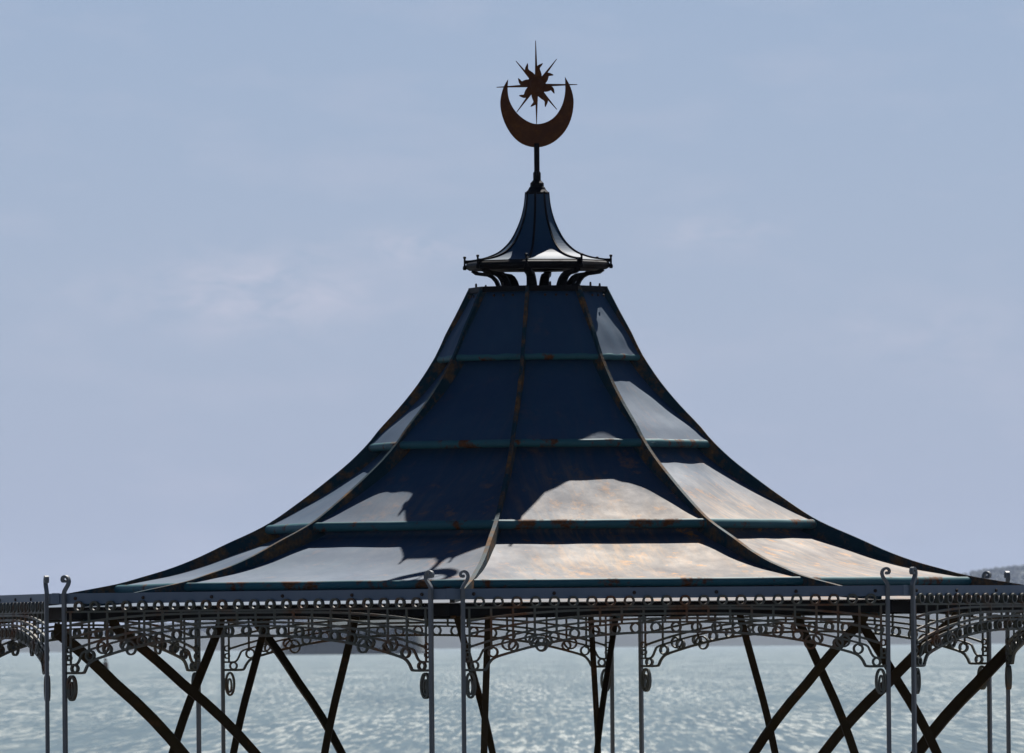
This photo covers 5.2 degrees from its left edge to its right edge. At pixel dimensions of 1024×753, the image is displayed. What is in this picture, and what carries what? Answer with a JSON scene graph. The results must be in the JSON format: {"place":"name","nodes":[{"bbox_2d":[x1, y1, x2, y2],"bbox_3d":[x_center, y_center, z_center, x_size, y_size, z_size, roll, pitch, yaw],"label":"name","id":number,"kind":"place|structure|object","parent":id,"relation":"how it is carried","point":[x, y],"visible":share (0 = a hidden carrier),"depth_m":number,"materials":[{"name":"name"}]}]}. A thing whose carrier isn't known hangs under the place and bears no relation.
{"place":"outdoors","nodes":[
{"label":"outdoors","id":0,"kind":"place"},
{"bbox_2d":[280,620,424,654],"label":"headland","id":1,"kind":"structure","parent":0,"point":[330,648],"depth_m":5258.91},
{"bbox_2d":[0,41,1023,752],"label":"bandstand","id":2,"kind":"structure","parent":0,"point":[534,449],"depth_m":93.50,"materials":[{"name":"paint"}]},
{"bbox_2d":[0,644,1023,752],"bbox_3d":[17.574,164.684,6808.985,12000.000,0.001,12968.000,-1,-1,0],"label":"sea","id":3,"kind":"structure","parent":0,"point":[697,699],"depth_m":758.18,"materials":[{"name":"liquid"}]},
{"bbox_2d":[103,658,107,667],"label":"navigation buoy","id":4,"kind":"object","parent":3,"relation":"on","point":[105,663],"visible":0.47,"depth_m":1639.36,"materials":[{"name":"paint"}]},
{"bbox_2d":[0,0,1023,639],"label":"sky","id":5,"kind":"structure","parent":0,"point":[236,236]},
{"bbox_2d":[2,571,1023,652],"bbox_3d":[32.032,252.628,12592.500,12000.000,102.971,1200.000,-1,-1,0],"label":"hills","id":6,"kind":"structure","parent":0,"point":[625,640],"depth_m":12103.42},
{"bbox_2d":[81,565,1023,636],"bbox_3d":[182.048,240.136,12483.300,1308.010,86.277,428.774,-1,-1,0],"label":"wood","id":7,"kind":"object","parent":6,"relation":"on","point":[1014,571],"visible":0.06,"depth_m":12508.30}
]}

